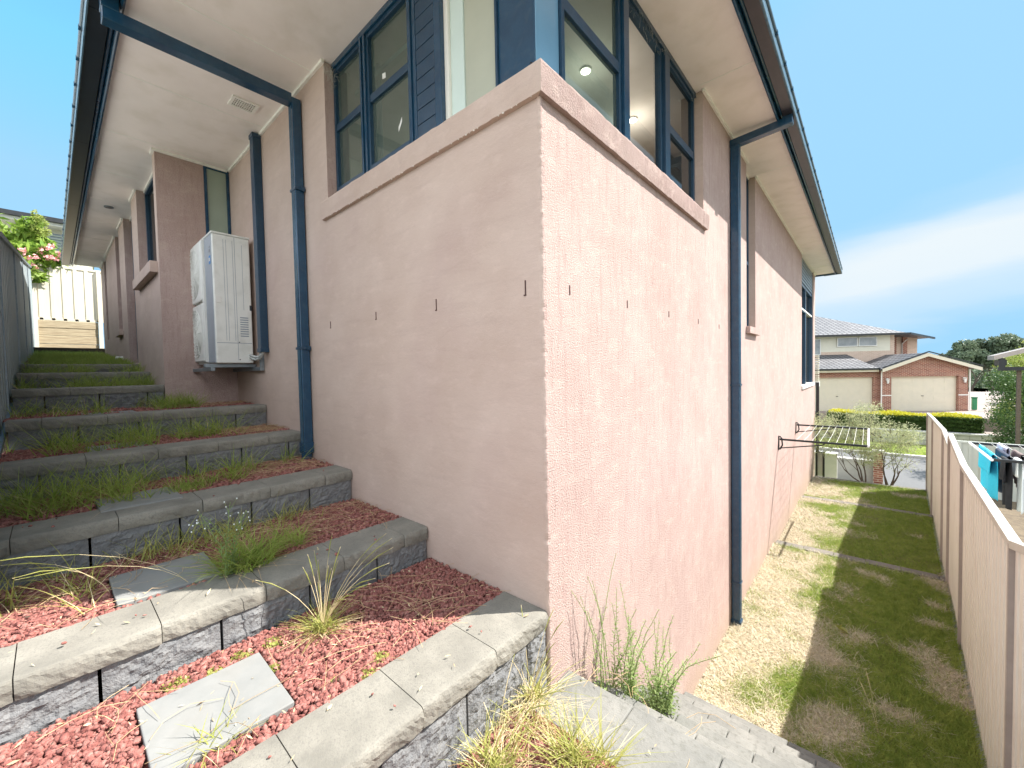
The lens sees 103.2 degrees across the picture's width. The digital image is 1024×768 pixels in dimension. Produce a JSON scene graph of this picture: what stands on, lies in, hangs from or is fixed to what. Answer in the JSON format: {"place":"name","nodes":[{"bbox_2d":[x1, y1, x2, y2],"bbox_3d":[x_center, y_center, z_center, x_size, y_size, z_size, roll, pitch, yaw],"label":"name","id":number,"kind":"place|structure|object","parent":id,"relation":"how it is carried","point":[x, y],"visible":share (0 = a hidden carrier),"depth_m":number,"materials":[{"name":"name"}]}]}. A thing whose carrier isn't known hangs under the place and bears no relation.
{"place":"outdoors","nodes":[
{"label":"outdoors","id":0,"kind":"place"},
{"bbox_2d":[2,378,120,702],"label":"soil body","id":1,"kind":"structure","parent":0,"point":[99,674],"depth_m":2.40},
{"bbox_2d":[0,231,35,456],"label":"passage fence","id":2,"kind":"object","parent":1,"relation":"on","point":[17,336],"visible":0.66,"depth_m":4.70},
{"bbox_2d":[20,364,138,372],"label":"terrace wall","id":3,"kind":"structure","parent":1,"relation":"on","point":[106,369],"depth_m":5.63,"materials":[{"name":"concrete"}]},
{"bbox_2d":[16,372,149,388],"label":"terrace wall","id":4,"kind":"structure","parent":1,"relation":"on","point":[49,377],"depth_m":4.81,"materials":[{"name":"concrete"}]},
{"bbox_2d":[12,385,164,413],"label":"terrace wall","id":5,"kind":"structure","parent":1,"relation":"on","point":[123,396],"depth_m":4.26,"materials":[{"name":"concrete"}]},
{"bbox_2d":[5,404,266,449],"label":"terrace wall","id":6,"kind":"structure","parent":1,"relation":"on","point":[92,420],"depth_m":3.71,"materials":[{"name":"concrete"}]},
{"bbox_2d":[0,429,300,502],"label":"terrace wall","id":7,"kind":"structure","parent":1,"relation":"on","point":[201,450],"depth_m":3.15,"materials":[{"name":"concrete"}]},
{"bbox_2d":[0,465,351,590],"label":"terrace wall","id":8,"kind":"structure","parent":1,"relation":"on","point":[68,535],"depth_m":2.41,"materials":[{"name":"concrete"}]},
{"bbox_2d":[0,498,401,647],"bbox_3d":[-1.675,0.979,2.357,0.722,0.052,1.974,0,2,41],"label":"scoria gravel","id":9,"kind":"structure","parent":1,"relation":"on","point":[50,616],"depth_m":2.06,"materials":[{"name":"red gravel"}]},
{"bbox_2d":[0,515,326,592],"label":"grass tuft","id":10,"kind":"object","parent":9,"relation":"on","point":[255,553],"visible":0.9,"depth_m":2.17,"materials":[{"name":"green plant"}]},
{"bbox_2d":[109,552,221,607],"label":"stepping slab","id":11,"kind":"structure","parent":9,"relation":"on","point":[153,577],"depth_m":2.02,"materials":[{"name":"grey concrete"}]},
{"bbox_2d":[0,487,332,616],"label":"grass","id":12,"kind":"structure","parent":9,"relation":"on","point":[70,585],"depth_m":2.27,"materials":[{"name":"plant"}]},
{"bbox_2d":[188,498,250,578],"bbox_3d":[-1.476,0.794,2.050,0.153,0.387,0.241,0,2,41],"label":"flowering weed","id":13,"kind":"object","parent":9,"relation":"on","point":[231,556],"visible":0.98,"depth_m":2.07,"materials":[{"name":"green plant"}]},
{"bbox_2d":[0,517,427,745],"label":"terrace wall","id":14,"kind":"structure","parent":1,"relation":"on","point":[175,630],"depth_m":1.74,"materials":[{"name":"concrete"}]},
{"bbox_2d":[0,557,501,767],"bbox_3d":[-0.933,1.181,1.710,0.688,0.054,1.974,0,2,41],"label":"scoria gravel","id":15,"kind":"structure","parent":1,"relation":"on","point":[88,744],"depth_m":1.70,"materials":[{"name":"red gravel"}]},
{"bbox_2d":[160,697,265,767],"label":"grass tuft","id":16,"kind":"object","parent":15,"relation":"on","point":[200,741],"visible":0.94,"depth_m":1.34,"materials":[{"name":"plant"}]},
{"bbox_2d":[136,652,293,767],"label":"stepping slab","id":17,"kind":"structure","parent":15,"relation":"on","point":[251,676],"depth_m":1.46,"materials":[{"name":"grey concrete"}]},
{"bbox_2d":[159,635,389,693],"bbox_3d":[-0.922,1.180,1.742,0.930,0.047,0.326,-1,2,-3],"label":"clover","id":18,"kind":"object","parent":15,"relation":"on","point":[379,655],"visible":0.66,"depth_m":1.70,"materials":[{"name":"green plant"}]},
{"bbox_2d":[256,535,392,653],"bbox_3d":[-0.873,0.977,1.969,0.577,0.401,0.618,0,2,41],"label":"grass tuft","id":19,"kind":"object","parent":15,"relation":"on","point":[322,625],"visible":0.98,"depth_m":1.93,"materials":[{"name":"plant"}]},
{"bbox_2d":[221,591,547,767],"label":"terrace wall","id":20,"kind":"structure","parent":1,"relation":"on","point":[358,725],"depth_m":1.57,"materials":[{"name":"concrete"}]},
{"bbox_2d":[22,470,481,757],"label":"scoria gravel","id":21,"kind":"structure","parent":20,"relation":"on","point":[65,642],"depth_m":1.89,"materials":[{"name":"red gravel"}]},
{"bbox_2d":[0,0,1023,354],"label":"sky","id":22,"kind":"structure","parent":0,"point":[912,111],"materials":[{"name":"blue"}]},
{"bbox_2d":[457,704,614,767],"bbox_3d":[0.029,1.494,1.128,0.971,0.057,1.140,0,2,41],"label":"scoria gravel","id":23,"kind":"structure","parent":0,"point":[533,749],"depth_m":1.65,"materials":[{"name":"gravel"}]},
{"bbox_2d":[0,400,735,767],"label":"fallen straw","id":24,"kind":"object","parent":23,"relation":"on","point":[262,428],"visible":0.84,"depth_m":2.07,"materials":[{"name":"beige plant"}]},
{"bbox_2d":[438,607,609,767],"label":"dry grass tuft","id":25,"kind":"object","parent":23,"relation":"on","point":[531,692],"visible":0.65,"depth_m":1.78,"materials":[{"name":"plant"}]},
{"bbox_2d":[446,684,658,767],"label":"grass tuft","id":26,"kind":"object","parent":23,"relation":"on","point":[572,750],"visible":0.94,"depth_m":1.59,"materials":[{"name":"plant"}]},
{"bbox_2d":[693,622,986,767],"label":"lawn grass","id":27,"kind":"structure","parent":0,"point":[931,710],"depth_m":3.55,"materials":[{"name":"green plant"}]},
{"bbox_2d":[701,541,979,767],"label":"lawn","id":28,"kind":"structure","parent":0,"point":[838,648],"depth_m":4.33,"materials":[{"name":"green plant"}]},
{"bbox_2d":[700,545,871,760],"bbox_3d":[3.375,2.769,4.703,1.382,0.045,4.685,0,2,41],"label":"fallen straw","id":29,"kind":"object","parent":28,"relation":"on","point":[794,652],"visible":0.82,"depth_m":4.17,"materials":[{"name":"beige plant"}]},
{"bbox_2d":[778,496,944,576],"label":"lawn","id":30,"kind":"structure","parent":0,"point":[803,514],"depth_m":7.53,"materials":[{"name":"green plant"}]},
{"bbox_2d":[804,476,929,514],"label":"lawn grass","id":31,"kind":"structure","parent":0,"point":[891,497],"depth_m":9.94,"materials":[{"name":"green plant"}]},
{"bbox_2d":[815,449,925,488],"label":"road","id":32,"kind":"structure","parent":0,"point":[915,478],"depth_m":16.34,"materials":[{"name":"grey asphalt"}]},
{"bbox_2d":[818,451,837,477],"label":"driveway wall","id":33,"kind":"structure","parent":32,"relation":"on","point":[830,466],"depth_m":14.35,"materials":[{"name":"concrete"}]},
{"bbox_2d":[837,456,872,482],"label":"letterbox wall","id":34,"kind":"structure","parent":32,"relation":"on","point":[842,473],"depth_m":15.05,"materials":[{"name":"concrete"}]},
{"bbox_2d":[815,447,925,458],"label":"kerb","id":35,"kind":"structure","parent":32,"relation":"on","point":[911,456],"depth_m":19.46,"materials":[{"name":"concrete"}]},
{"bbox_2d":[872,449,884,483],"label":"brick pillar","id":36,"kind":"structure","parent":32,"relation":"on","point":[877,474],"depth_m":14.35,"materials":[{"name":"brick"}]},
{"bbox_2d":[980,365,1023,444],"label":"tall hedge","id":37,"kind":"object","parent":32,"relation":"on","point":[1001,386],"visible":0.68,"depth_m":15.76,"materials":[{"name":"green plant"}]},
{"bbox_2d":[815,437,925,455],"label":"verge","id":38,"kind":"structure","parent":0,"point":[887,444],"depth_m":20.88,"materials":[{"name":"green plant"}]},
{"bbox_2d":[815,424,993,444],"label":"block wall","id":39,"kind":"structure","parent":38,"relation":"on","point":[976,437],"depth_m":21.28,"materials":[{"name":"concrete"}]},
{"bbox_2d":[989,340,1023,428],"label":"garden tree","id":40,"kind":"object","parent":38,"relation":"on","point":[1017,359],"visible":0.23,"depth_m":18.27,"materials":[{"name":"green plant"}]},
{"bbox_2d":[835,389,997,762],"bbox_3d":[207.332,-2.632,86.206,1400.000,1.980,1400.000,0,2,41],"label":"ground","id":41,"kind":"structure","parent":0,"point":[941,625],"depth_m":8.23,"materials":[{"name":"plant"}]},
{"bbox_2d":[60,0,842,694],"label":"rendered house","id":42,"kind":"structure","parent":41,"relation":"on","point":[540,278],"depth_m":3.11,"materials":[{"name":"pink paint"}]},
{"bbox_2d":[144,177,156,260],"bbox_3d":[-4.625,-2.067,5.287,1.360,1.250,0.050,0,2,41],"label":"window","id":43,"kind":"structure","parent":42,"relation":"in","point":[149,193],"depth_m":5.61,"materials":[{"name":"blue glass"}]},
{"bbox_2d":[203,166,230,233],"bbox_3d":[-3.700,-1.866,5.118,0.035,1.680,0.266,0,2,41],"label":"window","id":44,"kind":"structure","parent":42,"relation":"in","point":[216,182],"depth_m":5.10,"materials":[{"name":"glass"}]},
{"bbox_2d":[193,353,263,371],"bbox_3d":[-3.408,-0.253,4.786,1.190,0.215,0.498,0,2,41],"label":"wall bracket","id":45,"kind":"object","parent":42,"relation":"attached to","point":[209,367],"depth_m":4.58,"materials":[{"name":"grey metal"}]},
{"bbox_2d":[190,230,253,364],"bbox_3d":[-3.524,-0.951,4.867,1.072,1.430,0.400,0,2,41],"label":"air conditioner","id":46,"kind":"object","parent":45,"relation":"on","point":[221,293],"visible":0.91,"depth_m":4.55,"materials":[{"name":"white metal"}]},
{"bbox_2d":[248,132,268,352],"bbox_3d":[-2.766,-1.523,4.434,0.114,2.350,0.086,0,2,41],"label":"pipe duct cover","id":47,"kind":"object","parent":42,"relation":"attached to","point":[259,239],"visible":1,"depth_m":4.40,"materials":[{"name":"blue metal"}]},
{"bbox_2d":[333,44,362,190],"bbox_3d":[-1.322,-2.141,3.327,0.460,1.035,0.050,0,2,41],"label":"window","id":48,"kind":"structure","parent":42,"relation":"in","point":[347,109],"depth_m":3.35,"materials":[{"name":"clear glass"}]},
{"bbox_2d":[366,0,409,169],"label":"window","id":49,"kind":"structure","parent":42,"relation":"in","point":[386,42],"depth_m":2.96,"materials":[{"name":"clear glass"}]},
{"bbox_2d":[558,0,621,133],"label":"window","id":50,"kind":"structure","parent":42,"relation":"in","point":[589,31],"depth_m":2.52,"materials":[{"name":"clear glass"}]},
{"bbox_2d":[629,0,662,171],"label":"window","id":51,"kind":"structure","parent":42,"relation":"in","point":[634,16],"depth_m":3.28,"materials":[{"name":"blue glass"}]},
{"bbox_2d":[670,63,694,200],"bbox_3d":[1.519,-2.210,3.673,0.050,1.035,0.675,0,2,41],"label":"window","id":52,"kind":"structure","parent":42,"relation":"in","point":[682,149],"depth_m":3.71,"materials":[{"name":"blue glass"}]},
{"bbox_2d":[746,177,748,325],"bbox_3d":[3.138,-1.809,5.518,0.060,2.100,0.546,0,2,41],"label":"window","id":53,"kind":"structure","parent":42,"relation":"in","point":[747,181],"depth_m":5.68,"materials":[{"name":"blue glass"}]},
{"bbox_2d":[802,258,812,383],"bbox_3d":[7.687,-1.558,10.658,0.110,3.110,2.646,0,2,41],"label":"window","id":54,"kind":"structure","parent":42,"relation":"in","point":[807,276],"depth_m":10.98,"materials":[{"name":"blue glass"}]},
{"bbox_2d":[778,422,869,449],"bbox_3d":[5.934,1.003,7.649,1.216,0.253,2.340,0,2,41],"label":"clothes airer","id":55,"kind":"object","parent":42,"relation":"attached to","point":[828,442],"visible":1,"depth_m":7.16,"materials":[{"name":"black metal"}]},
{"bbox_2d":[534,670,842,767],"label":"block stair","id":56,"kind":"object","parent":41,"relation":"on","point":[719,743],"visible":0.82,"depth_m":1.96,"materials":[{"name":"grey concrete"}]},
{"bbox_2d":[2,461,710,764],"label":"leaf litter","id":57,"kind":"object","parent":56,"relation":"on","point":[87,724],"visible":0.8,"depth_m":1.71,"materials":[{"name":"plant"}]},
{"bbox_2d":[572,555,615,690],"bbox_3d":[0.481,1.365,2.318,0.270,0.707,0.322,-1,2,10],"label":"tall weed","id":58,"kind":"object","parent":56,"relation":"on","point":[601,663],"visible":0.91,"depth_m":2.26,"materials":[{"name":"green plant"}]},
{"bbox_2d":[608,581,659,700],"bbox_3d":[0.679,1.522,2.310,0.201,0.626,0.331,-3,2,-37],"label":"tall weed","id":59,"kind":"object","parent":56,"relation":"on","point":[630,667],"visible":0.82,"depth_m":2.33,"materials":[{"name":"green plant"}]},
{"bbox_2d":[611,672,680,717],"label":"weed foliage","id":60,"kind":"object","parent":56,"relation":"on","point":[646,694],"visible":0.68,"depth_m":2.33,"materials":[{"name":"green plant"}]},
{"bbox_2d":[627,617,719,714],"bbox_3d":[0.968,1.651,2.376,0.572,0.594,0.388,0,2,41],"label":"tall weed","id":61,"kind":"object","parent":56,"relation":"on","point":[664,671],"visible":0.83,"depth_m":2.39,"materials":[{"name":"green plant"}]},
{"bbox_2d":[775,540,945,596],"bbox_3d":[5.251,2.811,6.263,1.996,0.253,0.196,0,2,41],"label":"lawn edging","id":62,"kind":"object","parent":41,"relation":"on","point":[893,567],"visible":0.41,"depth_m":6.15,"materials":[{"name":"grey concrete"}]},
{"bbox_2d":[802,495,932,522],"bbox_3d":[7.723,2.791,8.938,2.176,0.254,0.199,0,2,41],"label":"lawn edging","id":63,"kind":"object","parent":41,"relation":"on","point":[861,505],"visible":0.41,"depth_m":8.89,"materials":[{"name":"grey concrete"}]},
{"bbox_2d":[813,476,925,491],"bbox_3d":[9.578,2.794,10.974,2.276,0.253,0.194,0,2,41],"label":"lawn edging","id":64,"kind":"object","parent":41,"relation":"on","point":[871,483],"visible":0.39,"depth_m":10.90,"materials":[{"name":"grey concrete"}]},
{"bbox_2d":[943,339,996,391],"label":"eucalypt tree","id":65,"kind":"object","parent":41,"relation":"on","point":[966,350],"visible":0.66,"depth_m":53.77,"materials":[{"name":"green plant"}]},
{"bbox_2d":[926,413,1023,767],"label":"boundary fence","id":66,"kind":"object","parent":41,"relation":"on","point":[980,549],"visible":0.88,"depth_m":3.19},
{"bbox_2d":[968,442,1023,463],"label":"clothes airer","id":67,"kind":"object","parent":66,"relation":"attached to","point":[994,459],"visible":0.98,"depth_m":5.47,"materials":[{"name":"white metal"}]},
{"bbox_2d":[978,445,997,500],"bbox_3d":[6.472,1.197,5.533,0.084,0.618,0.851,0,2,41],"label":"towel","id":68,"kind":"object","parent":67,"relation":"hanging from","point":[989,476],"visible":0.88,"depth_m":5.39,"materials":[{"name":"blue fabric"}]},
{"bbox_2d":[995,448,1011,492],"bbox_3d":[6.463,1.179,5.340,0.084,0.588,0.650,0,2,41],"label":"towel","id":69,"kind":"object","parent":67,"relation":"hanging from","point":[999,453],"visible":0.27,"depth_m":5.42,"materials":[{"name":"blue fabric"}]},
{"bbox_2d":[999,456,1012,509],"bbox_3d":[6.098,1.221,5.017,0.084,0.618,0.317,0,2,41],"label":"shirt","id":70,"kind":"object","parent":67,"relation":"hanging from","point":[1005,474],"visible":0.94,"depth_m":4.95,"materials":[{"name":"black fabric"}]},
{"bbox_2d":[1011,450,1023,487],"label":"trousers","id":71,"kind":"object","parent":67,"relation":"hanging from","point":[1016,453],"visible":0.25,"depth_m":5.24,"materials":[{"name":"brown fabric"}]},
{"bbox_2d":[1012,457,1023,513],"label":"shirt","id":72,"kind":"object","parent":67,"relation":"hanging from","point":[1018,473],"visible":0.88,"depth_m":4.89,"materials":[{"name":"white fabric"}]},
{"bbox_2d":[971,333,1023,390],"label":"eucalypt tree","id":73,"kind":"object","parent":41,"relation":"on","point":[1005,342],"visible":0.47,"depth_m":53.00,"materials":[{"name":"green plant"}]},
{"bbox_2d":[815,392,1021,442],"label":"driveway","id":74,"kind":"structure","parent":0,"point":[981,401],"depth_m":25.29,"materials":[{"name":"white concrete"}]},
{"bbox_2d":[815,316,983,410],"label":"brick house","id":75,"kind":"structure","parent":74,"relation":"on","point":[889,369],"depth_m":26.25,"materials":[{"name":"red brick"}]},
{"bbox_2d":[815,339,820,354],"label":"window","id":76,"kind":"structure","parent":75,"relation":"in","point":[817,341],"depth_m":29.09,"materials":[{"name":"grey glass"}]},
{"bbox_2d":[815,377,871,410],"bbox_3d":[21.263,0.676,26.550,4.050,2.190,0.090,-1,2,10],"label":"garage door","id":77,"kind":"structure","parent":75,"relation":"in","point":[835,393],"depth_m":26.47,"materials":[{"name":"beige metal"}]},
{"bbox_2d":[837,337,857,346],"bbox_3d":[23.782,-2.978,28.761,1.300,0.650,0.028,-1,2,10],"label":"window","id":78,"kind":"structure","parent":75,"relation":"in","point":[846,341],"depth_m":28.76,"materials":[{"name":"grey glass"}]},
{"bbox_2d":[858,337,876,345],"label":"window","id":79,"kind":"structure","parent":75,"relation":"in","point":[862,341],"depth_m":28.55,"materials":[{"name":"grey glass"}]},
{"bbox_2d":[891,376,955,410],"bbox_3d":[25.834,0.613,25.564,3.640,2.190,0.060,-1,2,10],"label":"garage door","id":80,"kind":"structure","parent":75,"relation":"in","point":[921,393],"depth_m":25.53,"materials":[{"name":"beige metal"}]},
{"bbox_2d":[827,408,985,433],"bbox_3d":[21.703,1.992,22.813,6.365,1.037,1.787,0,2,41],"label":"clipped hedge","id":81,"kind":"object","parent":74,"relation":"on","point":[958,422],"visible":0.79,"depth_m":21.84,"materials":[{"name":"green plant"}]},
{"bbox_2d":[968,364,1009,388],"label":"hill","id":82,"kind":"structure","parent":0,"point":[982,383],"depth_m":68.75,"materials":[{"name":"green plant"}]},
{"bbox_2d":[968,365,1023,391],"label":"distant woodland","id":83,"kind":"object","parent":82,"relation":"on","point":[981,380],"visible":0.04,"depth_m":65.92,"materials":[{"name":"green plant"}]},
{"bbox_2d":[992,499,1023,542],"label":"neighbour yard","id":84,"kind":"structure","parent":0,"point":[1014,517],"depth_m":8.41,"materials":[{"name":"beige concrete"}]},
{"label":"verge","id":85,"kind":"structure","parent":0,"visible":0},
{"bbox_2d":[815,451,824,476],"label":"gate","id":86,"kind":"structure","parent":85,"relation":"on","point":[819,464],"depth_m":12.19,"materials":[{"name":"green metal"}]},
{"bbox_2d":[813,401,883,481],"bbox_3d":[9.345,1.603,11.508,1.814,2.379,1.602,0,2,41],"label":"bottlebrush shrub","id":87,"kind":"object","parent":85,"relation":"on","point":[836,433],"visible":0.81,"depth_m":11.46,"materials":[{"name":"green plant"}]},
{"bbox_2d":[846,415,925,484],"bbox_3d":[10.140,1.809,11.040,1.654,1.958,1.429,0,2,41],"label":"bottlebrush shrub","id":88,"kind":"object","parent":85,"relation":"on","point":[906,435],"visible":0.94,"depth_m":10.83,"materials":[{"name":"green plant"}]},
{"bbox_2d":[956,440,1023,501],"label":"street fence","id":89,"kind":"object","parent":85,"relation":"on","point":[970,453],"visible":0.09,"depth_m":9.75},
{"bbox_2d":[987,347,1023,443],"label":"patio roof","id":90,"kind":"structure","parent":85,"relation":"on","point":[1001,362],"depth_m":11.02,"materials":[{"name":"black metal"}]},
{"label":"uphill yard","id":91,"kind":"structure","parent":0,"visible":0},
{"bbox_2d":[0,209,77,282],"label":"frangipani tree","id":92,"kind":"object","parent":91,"relation":"on","point":[31,243],"visible":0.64,"depth_m":10.52,"materials":[{"name":"green plant"}]},
{"bbox_2d":[0,208,94,344],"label":"uphill house","id":93,"kind":"structure","parent":91,"relation":"on","point":[55,226],"depth_m":11.87,"materials":[{"name":"beige metal"}]},
{"bbox_2d":[48,233,61,251],"bbox_3d":[-13.641,-4.097,12.249,0.078,0.820,0.480,0,2,41],"label":"window","id":94,"kind":"structure","parent":93,"relation":"in","point":[57,238],"depth_m":12.18,"materials":[{"name":"white glass"}]},
{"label":"garden bed","id":95,"kind":"structure","parent":0,"visible":0},
{"bbox_2d":[85,440,154,451],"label":"stepping slab","id":96,"kind":"structure","parent":95,"relation":"on","point":[101,446],"depth_m":3.35,"materials":[{"name":"grey concrete"}]},
{"bbox_2d":[0,424,288,463],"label":"scoria gravel","id":97,"kind":"structure","parent":95,"relation":"on","point":[14,456],"depth_m":3.42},
{"bbox_2d":[0,407,263,456],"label":"grass","id":98,"kind":"structure","parent":97,"relation":"on","point":[62,443],"depth_m":3.37,"materials":[{"name":"green plant"}]},
{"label":"garden bed","id":99,"kind":"structure","parent":0,"visible":0},
{"bbox_2d":[10,357,157,388],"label":"grass","id":100,"kind":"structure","parent":99,"relation":"on","point":[94,381],"depth_m":4.90,"materials":[{"name":"green plant"}]},
{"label":"garden bed","id":101,"kind":"structure","parent":0,"visible":0},
{"bbox_2d":[32,264,103,348],"bbox_3d":[-11.340,-1.956,11.571,0.102,2.488,3.060,0,2,41],"label":"back fence","id":102,"kind":"object","parent":101,"relation":"on","point":[72,294],"visible":0.42,"depth_m":10.94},
{"bbox_2d":[33,320,104,352],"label":"sleeper wall","id":103,"kind":"structure","parent":101,"relation":"on","point":[67,337],"depth_m":10.84,"materials":[{"name":"beige wood"}]},
{"bbox_2d":[22,349,134,363],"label":"passage grass","id":104,"kind":"structure","parent":101,"relation":"on","point":[95,357],"depth_m":6.64,"materials":[{"name":"green plant"}]},
{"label":"garden bed","id":105,"kind":"structure","parent":0,"visible":0},
{"bbox_2d":[95,487,183,512],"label":"stepping slab","id":106,"kind":"structure","parent":105,"relation":"on","point":[140,501],"depth_m":2.58,"materials":[{"name":"grey concrete"}]},
{"bbox_2d":[0,457,332,527],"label":"scoria gravel","id":107,"kind":"structure","parent":105,"relation":"on","point":[6,521],"depth_m":3.01,"materials":[{"name":"red gravel"}]},
{"bbox_2d":[0,442,319,525],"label":"grass","id":108,"kind":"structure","parent":107,"relation":"on","point":[91,492],"depth_m":2.62,"materials":[{"name":"green plant"}]},
{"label":"garden bed","id":109,"kind":"structure","parent":0,"visible":0},
{"bbox_2d":[3,401,253,421],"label":"scoria gravel","id":110,"kind":"structure","parent":109,"relation":"on","point":[137,409],"depth_m":4.17,"materials":[{"name":"red gravel"}]},
{"bbox_2d":[3,388,221,417],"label":"grass","id":111,"kind":"structure","parent":110,"relation":"on","point":[167,402],"depth_m":4.06,"materials":[{"name":"green plant"}]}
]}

